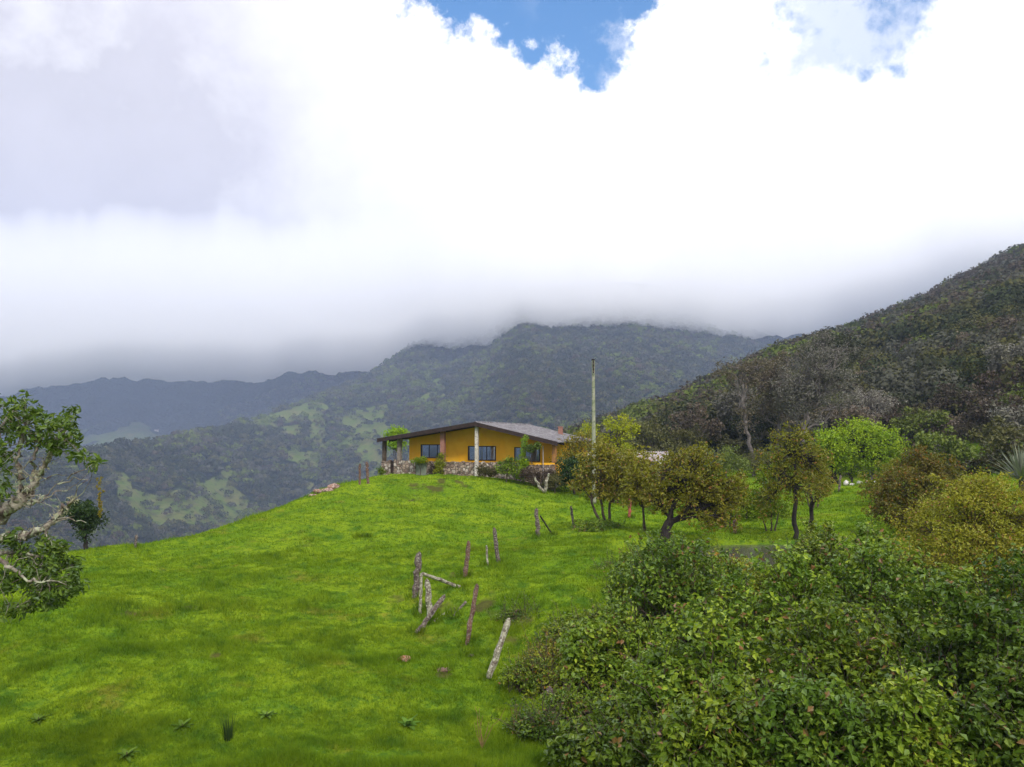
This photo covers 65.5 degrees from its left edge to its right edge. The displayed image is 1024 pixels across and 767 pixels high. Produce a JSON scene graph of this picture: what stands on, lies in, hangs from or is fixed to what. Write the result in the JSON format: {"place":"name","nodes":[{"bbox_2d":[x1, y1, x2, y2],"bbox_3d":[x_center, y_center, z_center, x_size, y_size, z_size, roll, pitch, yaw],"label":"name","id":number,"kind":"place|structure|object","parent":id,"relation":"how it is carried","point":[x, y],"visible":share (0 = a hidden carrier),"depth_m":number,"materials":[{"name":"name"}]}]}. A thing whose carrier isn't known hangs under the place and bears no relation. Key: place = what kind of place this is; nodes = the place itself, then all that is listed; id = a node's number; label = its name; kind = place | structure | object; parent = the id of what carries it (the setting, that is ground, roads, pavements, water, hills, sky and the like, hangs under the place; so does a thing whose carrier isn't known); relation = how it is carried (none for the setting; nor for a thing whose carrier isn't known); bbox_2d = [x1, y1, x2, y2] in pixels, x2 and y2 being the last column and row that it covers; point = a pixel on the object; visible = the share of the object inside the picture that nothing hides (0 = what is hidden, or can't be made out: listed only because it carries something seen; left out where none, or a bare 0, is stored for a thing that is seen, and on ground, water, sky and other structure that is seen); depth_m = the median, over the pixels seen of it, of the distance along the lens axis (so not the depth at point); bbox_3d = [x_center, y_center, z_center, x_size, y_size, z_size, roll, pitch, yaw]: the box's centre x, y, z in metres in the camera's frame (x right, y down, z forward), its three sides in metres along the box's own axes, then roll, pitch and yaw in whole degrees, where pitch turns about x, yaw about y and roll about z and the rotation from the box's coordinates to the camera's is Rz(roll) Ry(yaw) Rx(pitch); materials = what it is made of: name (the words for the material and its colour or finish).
{"place":"outdoors","nodes":[
{"label":"outdoors","id":0,"kind":"place"},
{"bbox_2d":[0,292,989,551],"bbox_3d":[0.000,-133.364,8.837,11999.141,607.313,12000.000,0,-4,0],"label":"hills","id":1,"kind":"structure","parent":0,"point":[130,400],"depth_m":2018.74,"materials":[{"name":"plant"}]},
{"bbox_2d":[0,243,1023,552],"bbox_3d":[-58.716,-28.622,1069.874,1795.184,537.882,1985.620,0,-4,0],"label":"forest","id":2,"kind":"object","parent":1,"relation":"on","point":[910,337],"visible":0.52,"depth_m":893.13,"materials":[{"name":"green plant"}]},
{"bbox_2d":[711,385,758,446],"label":"forest tree","id":3,"kind":"object","parent":1,"relation":"on","point":[720,406],"visible":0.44,"depth_m":92.38,"materials":[{"name":"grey plant"}]},
{"bbox_2d":[798,401,838,441],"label":"forest tree","id":4,"kind":"object","parent":1,"relation":"on","point":[824,415],"visible":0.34,"depth_m":88.68,"materials":[{"name":"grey plant"}]},
{"bbox_2d":[795,330,865,429],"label":"lichen tree","id":5,"kind":"object","parent":1,"relation":"on","point":[849,342],"visible":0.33,"depth_m":99.88,"materials":[{"name":"grey plant"}]},
{"bbox_2d":[914,381,983,415],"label":"forest tree","id":6,"kind":"object","parent":1,"relation":"on","point":[947,402],"visible":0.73,"depth_m":85.78,"materials":[{"name":"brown plant"}]},
{"bbox_2d":[974,361,1023,395],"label":"forest tree","id":7,"kind":"object","parent":1,"relation":"on","point":[983,383],"visible":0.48,"depth_m":86.45,"materials":[{"name":"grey plant"}]},
{"bbox_2d":[981,337,1023,380],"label":"forest tree","id":8,"kind":"object","parent":1,"relation":"on","point":[998,358],"visible":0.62,"depth_m":91.16,"materials":[{"name":"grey plant"}]},
{"bbox_2d":[0,436,1023,766],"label":"ground","id":9,"kind":"structure","parent":0,"point":[442,496],"depth_m":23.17,"materials":[{"name":"plant"}]},
{"bbox_2d":[0,389,107,622],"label":"lichen branch tree","id":10,"kind":"object","parent":9,"relation":"on","point":[44,571],"visible":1,"depth_m":8.86,"materials":[{"name":"green plant"}]},
{"bbox_2d":[60,476,110,549],"bbox_3d":[-17.756,5.493,33.230,2.071,3.287,1.582,0,-4,0],"label":"bromeliad tree","id":11,"kind":"object","parent":9,"relation":"on","point":[89,514],"visible":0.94,"depth_m":32.99,"materials":[{"name":"green plant"}]},
{"bbox_2d":[117,746,139,762],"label":"broadleaf weed","id":12,"kind":"object","parent":9,"relation":"on","point":[126,753],"visible":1,"depth_m":12.92,"materials":[{"name":"green plant"}]},
{"bbox_2d":[220,714,239,741],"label":"rush tuft","id":13,"kind":"object","parent":9,"relation":"on","point":[227,735],"visible":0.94,"depth_m":13.81,"materials":[{"name":"green plant"}]},
{"bbox_2d":[381,424,409,459],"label":"topiary tree","id":14,"kind":"object","parent":9,"relation":"on","point":[393,431],"visible":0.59,"depth_m":67.53,"materials":[{"name":"green plant"}]},
{"bbox_2d":[398,714,420,730],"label":"broadleaf weed","id":15,"kind":"object","parent":9,"relation":"on","point":[410,723],"visible":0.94,"depth_m":14.70,"materials":[{"name":"green plant"}]},
{"bbox_2d":[412,551,421,598],"bbox_3d":[-2.874,5.842,23.745,0.362,1.659,0.242,0,-4,0],"label":"fence post","id":16,"kind":"object","parent":9,"relation":"on","point":[417,570],"visible":0.82,"depth_m":23.68,"materials":[{"name":"wood"}]},
{"bbox_2d":[425,578,432,614],"bbox_3d":[-2.331,6.153,22.405,0.267,1.323,0.230,0,-4,0],"label":"fence post","id":17,"kind":"object","parent":9,"relation":"on","point":[428,598],"visible":0.69,"depth_m":22.35,"materials":[{"name":"wood"}]},
{"bbox_2d":[415,594,445,631],"bbox_3d":[-2.260,6.270,21.252,1.029,1.206,0.167,2,-4,-24],"label":"fence post","id":18,"kind":"object","parent":9,"relation":"on","point":[433,610],"visible":0.82,"depth_m":21.27,"materials":[{"name":"wood"}]},
{"bbox_2d":[433,452,446,473],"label":"garden shrub","id":19,"kind":"object","parent":9,"relation":"on","point":[439,465],"visible":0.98,"depth_m":49.93,"materials":[{"name":"green plant"}]},
{"bbox_2d":[463,540,469,576],"bbox_3d":[-1.511,5.921,26.259,0.274,1.479,0.193,0,-4,-7],"label":"fence post","id":20,"kind":"object","parent":9,"relation":"on","point":[466,565],"visible":0.81,"depth_m":26.22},
{"bbox_2d":[465,584,478,644],"bbox_3d":[-1.034,5.969,20.135,0.463,1.759,0.163,3,-5,-42],"label":"fence post","id":21,"kind":"object","parent":9,"relation":"on","point":[472,612],"visible":0.8,"depth_m":20.12,"materials":[{"name":"wood"}]},
{"bbox_2d":[377,421,590,489],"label":"farmhouse","id":22,"kind":"object","parent":9,"relation":"on","point":[465,448],"visible":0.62,"depth_m":51.19,"materials":[{"name":"yellow paint"}]},
{"bbox_2d":[468,446,495,460],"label":"window","id":23,"kind":"structure","parent":22,"relation":"in","point":[489,452],"depth_m":51.36,"materials":[{"name":"glass"}]},
{"bbox_2d":[515,435,528,481],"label":"creeper","id":24,"kind":"object","parent":22,"relation":"attached to","point":[524,462],"visible":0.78,"depth_m":48.12,"materials":[{"name":"green plant"}]},
{"bbox_2d":[514,447,539,461],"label":"window","id":25,"kind":"structure","parent":22,"relation":"in","point":[535,455],"depth_m":50.44,"materials":[{"name":"glass"}]},
{"bbox_2d":[475,463,498,476],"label":"garden shrub","id":26,"kind":"object","parent":9,"relation":"on","point":[482,471],"visible":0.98,"depth_m":48.45,"materials":[{"name":"green plant"}]},
{"bbox_2d":[486,618,510,678],"bbox_3d":[-0.342,6.000,17.601,0.772,1.542,0.189,2,-4,-32],"label":"fence post","id":27,"kind":"object","parent":9,"relation":"on","point":[498,649],"visible":0.79,"depth_m":17.58,"materials":[{"name":"wood"}]},
{"bbox_2d":[494,457,524,481],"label":"garden shrub","id":28,"kind":"object","parent":9,"relation":"on","point":[507,464],"visible":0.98,"depth_m":47.80,"materials":[{"name":"green plant"}]},
{"bbox_2d":[488,590,540,623],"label":"shrub","id":29,"kind":"object","parent":9,"relation":"on","point":[516,613],"visible":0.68,"depth_m":21.02,"materials":[{"name":"green plant"}]},
{"bbox_2d":[496,634,554,697],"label":"shrub","id":30,"kind":"object","parent":9,"relation":"on","point":[517,680],"visible":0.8,"depth_m":16.68,"materials":[{"name":"green plant"}]},
{"bbox_2d":[490,675,570,743],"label":"shrub","id":31,"kind":"object","parent":9,"relation":"on","point":[534,724],"visible":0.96,"depth_m":14.07,"materials":[{"name":"green plant"}]},
{"bbox_2d":[522,441,542,485],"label":"garden shrub","id":32,"kind":"object","parent":9,"relation":"on","point":[530,447],"visible":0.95,"depth_m":47.91,"materials":[{"name":"green plant"}]},
{"bbox_2d":[519,466,553,484],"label":"garden shrub","id":33,"kind":"object","parent":9,"relation":"on","point":[530,473],"visible":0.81,"depth_m":47.46,"materials":[{"name":"brown plant"}]},
{"bbox_2d":[515,624,562,669],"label":"shrub","id":34,"kind":"object","parent":9,"relation":"on","point":[553,651],"visible":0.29,"depth_m":18.09,"materials":[{"name":"green plant"}]},
{"bbox_2d":[513,643,593,699],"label":"shrub","id":35,"kind":"object","parent":9,"relation":"on","point":[546,679],"visible":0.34,"depth_m":16.45,"materials":[{"name":"green plant"}]},
{"bbox_2d":[542,471,566,493],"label":"garden shrub","id":36,"kind":"object","parent":9,"relation":"on","point":[552,480],"visible":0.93,"depth_m":46.85,"materials":[{"name":"green plant"}]},
{"bbox_2d":[523,668,609,732],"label":"shrub","id":37,"kind":"object","parent":9,"relation":"on","point":[568,707],"visible":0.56,"depth_m":14.93,"materials":[{"name":"green plant"}]},
{"bbox_2d":[552,453,590,494],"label":"corner bush","id":38,"kind":"object","parent":9,"relation":"on","point":[568,464],"visible":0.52,"depth_m":47.10,"materials":[{"name":"green plant"}]},
{"bbox_2d":[549,428,609,489],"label":"wispy tree","id":39,"kind":"object","parent":9,"relation":"on","point":[575,449],"visible":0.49,"depth_m":49.65,"materials":[{"name":"green plant"}]},
{"bbox_2d":[533,594,645,647],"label":"bramble bush","id":40,"kind":"object","parent":9,"relation":"on","point":[562,625],"visible":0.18,"depth_m":19.20,"materials":[{"name":"green plant"}]},
{"bbox_2d":[591,359,595,501],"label":"utility pole","id":41,"kind":"object","parent":9,"relation":"on","point":[593,407],"visible":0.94,"depth_m":45.91,"materials":[{"name":"concrete"}]},
{"bbox_2d":[570,517,628,531],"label":"dark shrub","id":42,"kind":"object","parent":9,"relation":"on","point":[588,526],"visible":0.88,"depth_m":33.80,"materials":[{"name":"green plant"}]},
{"bbox_2d":[586,550,620,571],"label":"shrub","id":43,"kind":"object","parent":9,"relation":"on","point":[603,567],"visible":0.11,"depth_m":25.73,"materials":[{"name":"green plant"}]},
{"bbox_2d":[567,439,643,524],"bbox_3d":[4.191,4.475,34.809,3.784,4.117,2.158,0,-4,-7],"label":"tree","id":44,"kind":"object","parent":9,"relation":"on","point":[602,475],"visible":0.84,"depth_m":34.65,"materials":[{"name":"green plant"}]},
{"bbox_2d":[554,590,661,698],"bbox_3d":[2.181,5.513,16.217,2.660,2.542,2.471,0,-4,0],"label":"bramble bush","id":45,"kind":"object","parent":9,"relation":"on","point":[595,656],"visible":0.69,"depth_m":15.81,"materials":[{"name":"green plant"}]},
{"bbox_2d":[541,682,675,766],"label":"bramble bush","id":46,"kind":"object","parent":9,"relation":"on","point":[599,741],"visible":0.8,"depth_m":11.99,"materials":[{"name":"green plant"}]},
{"bbox_2d":[580,412,640,466],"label":"yellow tree","id":47,"kind":"object","parent":9,"relation":"on","point":[617,442],"visible":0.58,"depth_m":55.73,"materials":[{"name":"green plant"}]},
{"bbox_2d":[615,445,670,530],"bbox_3d":[5.458,4.430,32.908,2.581,3.764,1.995,3,-5,-34],"label":"slender tree","id":48,"kind":"object","parent":9,"relation":"on","point":[637,474],"visible":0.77,"depth_m":32.78,"materials":[{"name":"green plant"}]},
{"bbox_2d":[619,414,670,451],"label":"forest tree","id":49,"kind":"object","parent":9,"relation":"on","point":[647,429],"visible":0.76,"depth_m":84.89,"materials":[{"name":"green plant"}]},
{"bbox_2d":[601,525,709,602],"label":"bramble bush","id":50,"kind":"object","parent":9,"relation":"on","point":[624,559],"visible":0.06,"depth_m":21.95,"materials":[{"name":"green plant"}]},
{"bbox_2d":[649,438,690,468],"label":"edge bush","id":51,"kind":"object","parent":9,"relation":"on","point":[667,446],"visible":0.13,"depth_m":73.79,"materials":[{"name":"green plant"}]},
{"bbox_2d":[602,525,769,659],"bbox_3d":[3.718,4.964,17.012,3.644,3.730,3.343,-2,-4,30],"label":"bramble bush","id":52,"kind":"object","parent":9,"relation":"on","point":[660,591],"visible":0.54,"depth_m":17.02,"materials":[{"name":"green plant"}]},
{"bbox_2d":[667,423,709,450],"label":"forest tree","id":53,"kind":"object","parent":9,"relation":"on","point":[679,436],"visible":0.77,"depth_m":84.14,"materials":[{"name":"green plant"}]},
{"bbox_2d":[593,592,784,741],"bbox_3d":[3.016,4.990,12.925,3.228,3.097,2.819,-2,-4,27],"label":"bramble bush","id":54,"kind":"object","parent":9,"relation":"on","point":[666,673],"visible":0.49,"depth_m":12.73,"materials":[{"name":"green plant"}]},
{"bbox_2d":[639,438,748,548],"bbox_3d":[7.237,4.564,31.259,4.545,4.869,2.855,0,-4,0],"label":"leaning tree","id":55,"kind":"object","parent":9,"relation":"on","point":[701,490],"visible":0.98,"depth_m":31.06,"materials":[{"name":"green plant"}]},
{"bbox_2d":[664,400,725,441],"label":"forest tree","id":56,"kind":"object","parent":9,"relation":"on","point":[714,430],"visible":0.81,"depth_m":89.86,"materials":[{"name":"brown plant"}]},
{"bbox_2d":[625,658,781,766],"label":"bramble bush","id":57,"kind":"object","parent":9,"relation":"on","point":[701,733],"visible":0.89,"depth_m":10.78,"materials":[{"name":"green plant"}]},
{"bbox_2d":[692,476,756,526],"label":"scrub bush","id":58,"kind":"object","parent":9,"relation":"on","point":[737,502],"visible":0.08,"depth_m":37.52,"materials":[{"name":"green plant"}]},
{"bbox_2d":[703,442,753,477],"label":"edge bush","id":59,"kind":"object","parent":9,"relation":"on","point":[740,462],"visible":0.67,"depth_m":73.36,"materials":[{"name":"green plant"}]},
{"bbox_2d":[684,538,781,618],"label":"bramble bush","id":60,"kind":"object","parent":9,"relation":"on","point":[750,571],"visible":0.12,"depth_m":19.97,"materials":[{"name":"green plant"}]},
{"bbox_2d":[715,433,765,469],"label":"forest tree","id":61,"kind":"object","parent":9,"relation":"on","point":[727,442],"visible":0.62,"depth_m":81.12,"materials":[{"name":"green plant"}]},
{"bbox_2d":[711,356,775,475],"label":"lichen tree","id":62,"kind":"object","parent":9,"relation":"on","point":[749,370],"visible":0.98,"depth_m":77.97,"materials":[{"name":"grey plant"}]},
{"bbox_2d":[714,476,801,521],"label":"round shrub","id":63,"kind":"object","parent":9,"relation":"on","point":[785,508],"visible":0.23,"depth_m":41.35,"materials":[{"name":"green plant"}]},
{"bbox_2d":[728,403,789,459],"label":"forest tree","id":64,"kind":"object","parent":9,"relation":"on","point":[764,427],"visible":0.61,"depth_m":83.75,"materials":[{"name":"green plant"}]},
{"bbox_2d":[743,446,791,530],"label":"scrub bush","id":65,"kind":"object","parent":9,"relation":"on","point":[761,475],"visible":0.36,"depth_m":36.63,"materials":[{"name":"green plant"}]},
{"bbox_2d":[692,539,843,665],"bbox_3d":[4.924,4.986,15.331,3.475,3.911,2.893,0,-4,0],"label":"bramble bush","id":66,"kind":"object","parent":9,"relation":"on","point":[771,600],"visible":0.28,"depth_m":15.17,"materials":[{"name":"green plant"}]},
{"bbox_2d":[740,449,799,477],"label":"edge bush","id":67,"kind":"object","parent":9,"relation":"on","point":[751,457],"visible":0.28,"depth_m":75.56,"materials":[{"name":"green plant"}]},
{"bbox_2d":[742,351,799,452],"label":"lichen tree","id":68,"kind":"object","parent":9,"relation":"on","point":[767,375],"visible":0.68,"depth_m":80.14,"materials":[{"name":"grey plant"}]},
{"bbox_2d":[744,420,834,539],"bbox_3d":[12.214,4.200,33.970,4.236,5.301,3.082,2,-4,-28],"label":"twin stem tree","id":69,"kind":"object","parent":9,"relation":"on","point":[793,483],"visible":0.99,"depth_m":33.67,"materials":[{"name":"green plant"}]},
{"bbox_2d":[780,414,828,451],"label":"forest tree","id":70,"kind":"object","parent":9,"relation":"on","point":[816,421],"visible":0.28,"depth_m":80.99,"materials":[{"name":"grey plant"}]},
{"bbox_2d":[756,514,854,632],"bbox_3d":[7.695,4.987,20.214,3.434,3.533,3.007,0,-4,0],"label":"bramble bush","id":71,"kind":"object","parent":9,"relation":"on","point":[813,547],"visible":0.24,"depth_m":19.80,"materials":[{"name":"green plant"}]},
{"bbox_2d":[719,648,892,766],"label":"bramble bush","id":72,"kind":"object","parent":9,"relation":"on","point":[817,727],"visible":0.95,"depth_m":10.46,"materials":[{"name":"green plant"}]},
{"bbox_2d":[794,445,838,508],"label":"scrub bush","id":73,"kind":"object","parent":9,"relation":"on","point":[826,475],"visible":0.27,"depth_m":43.58,"materials":[{"name":"green plant"}]},
{"bbox_2d":[767,326,866,478],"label":"lichen tree","id":74,"kind":"object","parent":9,"relation":"on","point":[804,397],"visible":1,"depth_m":75.93,"materials":[{"name":"grey plant"}]},
{"bbox_2d":[735,581,956,719],"bbox_3d":[5.174,4.836,12.277,3.263,3.584,2.993,-3,-5,34],"label":"bramble bush","id":75,"kind":"object","parent":9,"relation":"on","point":[844,652],"visible":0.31,"depth_m":12.27,"materials":[{"name":"green plant"}]},
{"bbox_2d":[829,404,885,430],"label":"forest tree","id":76,"kind":"object","parent":9,"relation":"on","point":[858,413],"visible":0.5,"depth_m":80.58,"materials":[{"name":"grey plant"}]},
{"bbox_2d":[805,415,912,483],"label":"lime tree","id":77,"kind":"object","parent":9,"relation":"on","point":[863,441],"visible":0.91,"depth_m":59.10,"materials":[{"name":"green plant"}]},
{"bbox_2d":[815,510,919,612],"bbox_3d":[8.486,4.937,18.708,2.845,3.899,2.160,0,-4,0],"label":"bramble bush","id":78,"kind":"object","parent":9,"relation":"on","point":[860,532],"visible":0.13,"depth_m":18.60,"materials":[{"name":"green plant"}]},
{"bbox_2d":[843,389,900,427],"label":"forest tree","id":79,"kind":"object","parent":9,"relation":"on","point":[887,417],"visible":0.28,"depth_m":83.40,"materials":[{"name":"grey plant"}]},
{"bbox_2d":[839,385,907,423],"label":"lichen tree","id":80,"kind":"object","parent":9,"relation":"on","point":[865,401],"visible":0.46,"depth_m":83.62,"materials":[{"name":"grey plant"}]},
{"bbox_2d":[855,457,905,503],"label":"scrub bush","id":81,"kind":"object","parent":9,"relation":"on","point":[875,483],"visible":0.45,"depth_m":41.67,"materials":[{"name":"green plant"}]},
{"bbox_2d":[820,530,972,695],"bbox_3d":[7.103,4.867,14.957,3.446,4.173,2.700,0,-4,0],"label":"bramble bush","id":82,"kind":"object","parent":9,"relation":"on","point":[868,575],"visible":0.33,"depth_m":14.97,"materials":[{"name":"green plant"}]},
{"bbox_2d":[858,444,966,533],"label":"brown bush","id":83,"kind":"object","parent":9,"relation":"on","point":[917,476],"visible":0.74,"depth_m":33.78,"materials":[{"name":"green plant"}]},
{"bbox_2d":[887,406,953,436],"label":"forest tree","id":84,"kind":"object","parent":9,"relation":"on","point":[916,421],"visible":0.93,"depth_m":79.03,"materials":[{"name":"green plant"}]},
{"bbox_2d":[903,403,944,419],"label":"forest tree","id":85,"kind":"object","parent":9,"relation":"on","point":[916,409],"visible":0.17,"depth_m":83.17,"materials":[{"name":"green plant"}]},
{"bbox_2d":[854,645,1019,766],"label":"bramble bush","id":86,"kind":"object","parent":9,"relation":"on","point":[917,733],"visible":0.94,"depth_m":10.21,"materials":[{"name":"green plant"}]},
{"bbox_2d":[887,545,987,649],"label":"bramble bush","id":87,"kind":"object","parent":9,"relation":"on","point":[964,572],"visible":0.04,"depth_m":17.24,"materials":[{"name":"green plant"}]},
{"bbox_2d":[896,411,993,447],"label":"forest edge tree","id":88,"kind":"object","parent":9,"relation":"on","point":[956,424],"visible":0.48,"depth_m":79.09,"materials":[{"name":"green plant"}]},
{"bbox_2d":[868,567,1023,710],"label":"bramble bush","id":89,"kind":"object","parent":9,"relation":"on","point":[973,645],"visible":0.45,"depth_m":11.89,"materials":[{"name":"green plant"}]},
{"bbox_2d":[914,425,979,467],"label":"forest tree","id":90,"kind":"object","parent":9,"relation":"on","point":[958,448],"visible":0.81,"depth_m":56.59,"materials":[{"name":"green plant"}]},
{"bbox_2d":[880,465,1023,606],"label":"olive bush","id":91,"kind":"object","parent":9,"relation":"on","point":[984,497],"visible":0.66,"depth_m":21.37,"materials":[{"name":"green plant"}]},
{"bbox_2d":[928,531,1023,653],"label":"bramble bush","id":92,"kind":"object","parent":9,"relation":"on","point":[1006,582],"visible":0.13,"depth_m":15.02,"materials":[{"name":"green plant"}]},
{"bbox_2d":[951,452,1010,475],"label":"forest tree","id":93,"kind":"object","parent":9,"relation":"on","point":[975,463],"visible":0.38,"depth_m":61.33,"materials":[{"name":"green plant"}]},
{"bbox_2d":[943,619,1023,766],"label":"bramble bush","id":94,"kind":"object","parent":9,"relation":"on","point":[1002,733],"visible":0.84,"depth_m":10.21,"materials":[{"name":"green plant"}]},
{"bbox_2d":[958,387,1023,426],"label":"forest tree","id":95,"kind":"object","parent":9,"relation":"on","point":[979,415],"visible":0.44,"depth_m":77.28,"materials":[{"name":"plant"}]},
{"bbox_2d":[966,415,1023,465],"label":"forest tree","id":96,"kind":"object","parent":9,"relation":"on","point":[1000,437],"visible":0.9,"depth_m":57.06,"materials":[{"name":"green plant"}]},
{"bbox_2d":[983,444,1023,492],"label":"agave","id":97,"kind":"object","parent":9,"relation":"on","point":[1017,465],"visible":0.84,"depth_m":37.74,"materials":[{"name":"green plant"}]},
{"bbox_2d":[985,399,1023,440],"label":"forest tree","id":98,"kind":"object","parent":9,"relation":"on","point":[1003,412],"visible":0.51,"depth_m":73.51,"materials":[{"name":"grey plant"}]},
{"bbox_2d":[992,383,1023,419],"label":"forest tree","id":99,"kind":"object","parent":9,"relation":"on","point":[1013,393],"visible":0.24,"depth_m":79.56,"materials":[{"name":"green plant"}]},
{"bbox_2d":[0,0,1023,384],"label":"sky","id":100,"kind":"structure","parent":0,"point":[182,181],"materials":[{"name":"white"}]},
{"bbox_2d":[628,545,903,566],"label":"pond water","id":101,"kind":"structure","parent":0,"point":[747,550],"depth_m":30.89,"materials":[{"name":"grey liquid"}]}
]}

